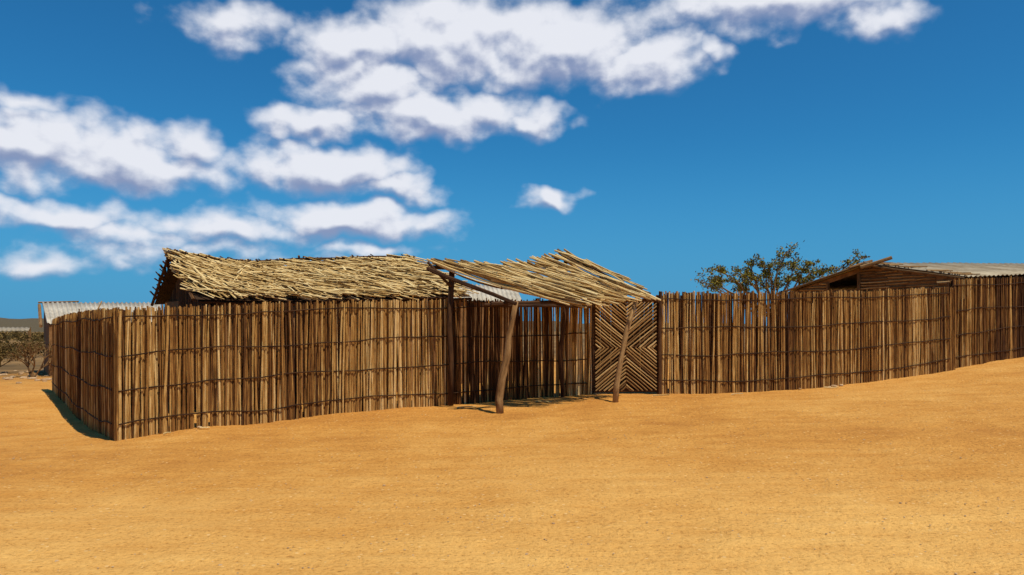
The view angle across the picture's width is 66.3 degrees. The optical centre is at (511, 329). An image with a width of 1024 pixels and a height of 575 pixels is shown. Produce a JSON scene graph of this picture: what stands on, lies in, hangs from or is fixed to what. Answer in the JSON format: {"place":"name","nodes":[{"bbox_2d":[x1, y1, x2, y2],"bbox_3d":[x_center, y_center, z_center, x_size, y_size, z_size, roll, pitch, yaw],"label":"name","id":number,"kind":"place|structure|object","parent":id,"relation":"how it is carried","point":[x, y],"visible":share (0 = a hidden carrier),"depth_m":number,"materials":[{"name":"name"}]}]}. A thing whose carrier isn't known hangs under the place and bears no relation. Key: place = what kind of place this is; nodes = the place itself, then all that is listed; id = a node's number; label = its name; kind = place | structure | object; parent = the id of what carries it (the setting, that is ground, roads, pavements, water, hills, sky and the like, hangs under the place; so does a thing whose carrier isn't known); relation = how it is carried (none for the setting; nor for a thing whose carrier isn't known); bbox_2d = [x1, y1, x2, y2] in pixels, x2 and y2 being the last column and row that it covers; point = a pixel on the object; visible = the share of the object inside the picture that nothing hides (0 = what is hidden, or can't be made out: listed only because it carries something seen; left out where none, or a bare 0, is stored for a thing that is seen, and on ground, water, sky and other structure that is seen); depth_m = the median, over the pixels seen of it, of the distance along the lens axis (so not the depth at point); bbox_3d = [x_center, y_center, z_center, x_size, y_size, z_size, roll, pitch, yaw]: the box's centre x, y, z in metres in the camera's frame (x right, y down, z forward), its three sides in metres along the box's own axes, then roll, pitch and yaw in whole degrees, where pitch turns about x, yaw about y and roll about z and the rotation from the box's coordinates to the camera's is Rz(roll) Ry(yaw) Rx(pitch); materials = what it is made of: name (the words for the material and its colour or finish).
{"place":"outdoors","nodes":[
{"label":"outdoors","id":0,"kind":"place"},
{"bbox_2d":[0,318,766,331],"bbox_3d":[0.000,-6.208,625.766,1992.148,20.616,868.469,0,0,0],"label":"hills","id":1,"kind":"structure","parent":0,"point":[33,323],"depth_m":658.44,"materials":[{"name":"brown"}]},
{"bbox_2d":[0,331,1023,574],"bbox_3d":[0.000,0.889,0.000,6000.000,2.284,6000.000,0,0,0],"label":"sand ground","id":2,"kind":"structure","parent":0,"point":[554,461],"depth_m":8.23,"materials":[{"name":"orange sand"}]},
{"bbox_2d":[0,339,22,366],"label":"bare shrub","id":3,"kind":"object","parent":2,"relation":"on","point":[4,348],"visible":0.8,"depth_m":29.80,"materials":[{"name":"brown plant"}]},
{"bbox_2d":[0,327,30,342],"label":"distant shelter","id":4,"kind":"object","parent":2,"relation":"on","point":[16,329],"visible":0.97,"depth_m":63.15,"materials":[{"name":"metal"}]},
{"bbox_2d":[0,330,43,353],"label":"scrub bushes","id":5,"kind":"object","parent":2,"relation":"on","point":[11,335],"visible":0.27,"depth_m":87.87,"materials":[{"name":"green plant"}]},
{"bbox_2d":[0,335,51,376],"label":"bare shrub","id":6,"kind":"object","parent":2,"relation":"on","point":[29,350],"visible":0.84,"depth_m":27.47,"materials":[{"name":"brown plant"}]},
{"bbox_2d":[51,307,124,440],"bbox_3d":[-9.031,0.797,16.451,0.319,2.430,11.314,0,0,-35],"label":"stick fence","id":7,"kind":"object","parent":2,"relation":"on","point":[87,374],"visible":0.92,"depth_m":13.96,"materials":[{"name":"brown wood"}]},
{"bbox_2d":[38,301,160,375],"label":"tin roof shed","id":8,"kind":"structure","parent":2,"relation":"on","point":[53,309],"depth_m":30.95,"materials":[{"name":"metal"}]},
{"bbox_2d":[149,248,478,413],"bbox_3d":[-4.822,0.022,18.721,6.629,3.966,5.219,0,0,-32],"label":"thatched hut","id":9,"kind":"object","parent":2,"relation":"on","point":[196,280],"visible":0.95,"depth_m":17.48,"materials":[{"name":"beige plant"}]},
{"bbox_2d":[117,296,591,440],"bbox_3d":[-2.362,0.608,13.993,8.378,2.457,0.964,0,0,-26],"label":"stick fence","id":10,"kind":"object","parent":2,"relation":"on","point":[264,381],"visible":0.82,"depth_m":13.81,"materials":[{"name":"brown wood"}]},
{"bbox_2d":[453,284,520,383],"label":"tin roof shed","id":11,"kind":"structure","parent":2,"relation":"on","point":[508,294],"depth_m":20.10,"materials":[{"name":"metal"}]},
{"bbox_2d":[163,387,837,434],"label":"fallen twigs","id":12,"kind":"object","parent":2,"relation":"on","point":[535,401],"visible":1,"depth_m":14.57,"materials":[{"name":"brown wood"}]},
{"bbox_2d":[0,369,1023,573],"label":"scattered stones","id":13,"kind":"object","parent":2,"relation":"on","point":[12,377],"visible":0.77,"depth_m":9.44,"materials":[{"name":"brown stone"}]},
{"bbox_2d":[426,248,661,413],"bbox_3d":[0.617,-0.036,14.436,4.050,3.186,2.392,0,0,-21],"label":"stick canopy","id":14,"kind":"object","parent":2,"relation":"on","point":[559,285],"visible":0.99,"depth_m":14.40,"materials":[{"name":"brown wood"}]},
{"bbox_2d":[591,291,661,393],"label":"wooden gate","id":15,"kind":"structure","parent":2,"relation":"on","point":[642,367],"depth_m":15.44,"materials":[{"name":"brown wood"}]},
{"bbox_2d":[695,240,870,316],"bbox_3d":[10.069,-1.115,28.985,7.081,4.386,4.066,0,0,0],"label":"acacia tree","id":16,"kind":"object","parent":2,"relation":"on","point":[748,276],"visible":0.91,"depth_m":28.73,"materials":[{"name":"green plant"}]},
{"bbox_2d":[656,286,955,393],"bbox_3d":[6.689,0.233,16.844,8.054,2.490,0.520,0,0,-22],"label":"stick fence","id":17,"kind":"object","parent":2,"relation":"on","point":[827,338],"visible":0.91,"depth_m":16.38,"materials":[{"name":"brown wood"}]},
{"bbox_2d":[794,267,1023,323],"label":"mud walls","id":18,"kind":"structure","parent":2,"relation":"on","point":[856,271],"depth_m":23.61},
{"bbox_2d":[800,267,951,316],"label":"wall lath","id":19,"kind":"structure","parent":18,"relation":"attached to","point":[883,281],"depth_m":23.50,"materials":[{"name":"brown wood"}]},
{"bbox_2d":[778,256,979,293],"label":"rafters","id":20,"kind":"object","parent":18,"relation":"on","point":[870,263],"visible":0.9,"depth_m":23.31,"materials":[{"name":"brown wood"}]},
{"bbox_2d":[791,265,1023,290],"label":"roof","id":21,"kind":"structure","parent":18,"relation":"on","point":[849,282],"depth_m":25.78,"materials":[{"name":"wood"}]},
{"bbox_2d":[864,262,1023,276],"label":"front roof","id":22,"kind":"structure","parent":18,"relation":"on","point":[994,269],"depth_m":23.55,"materials":[{"name":"metal"}]},
{"bbox_2d":[947,276,1023,367],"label":"stick fence","id":23,"kind":"object","parent":2,"relation":"on","point":[989,319],"visible":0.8,"depth_m":19.12,"materials":[{"name":"brown wood"}]},
{"bbox_2d":[0,0,1023,325],"label":"sky","id":24,"kind":"structure","parent":0,"point":[654,143],"materials":[{"name":"blue"}]}
]}

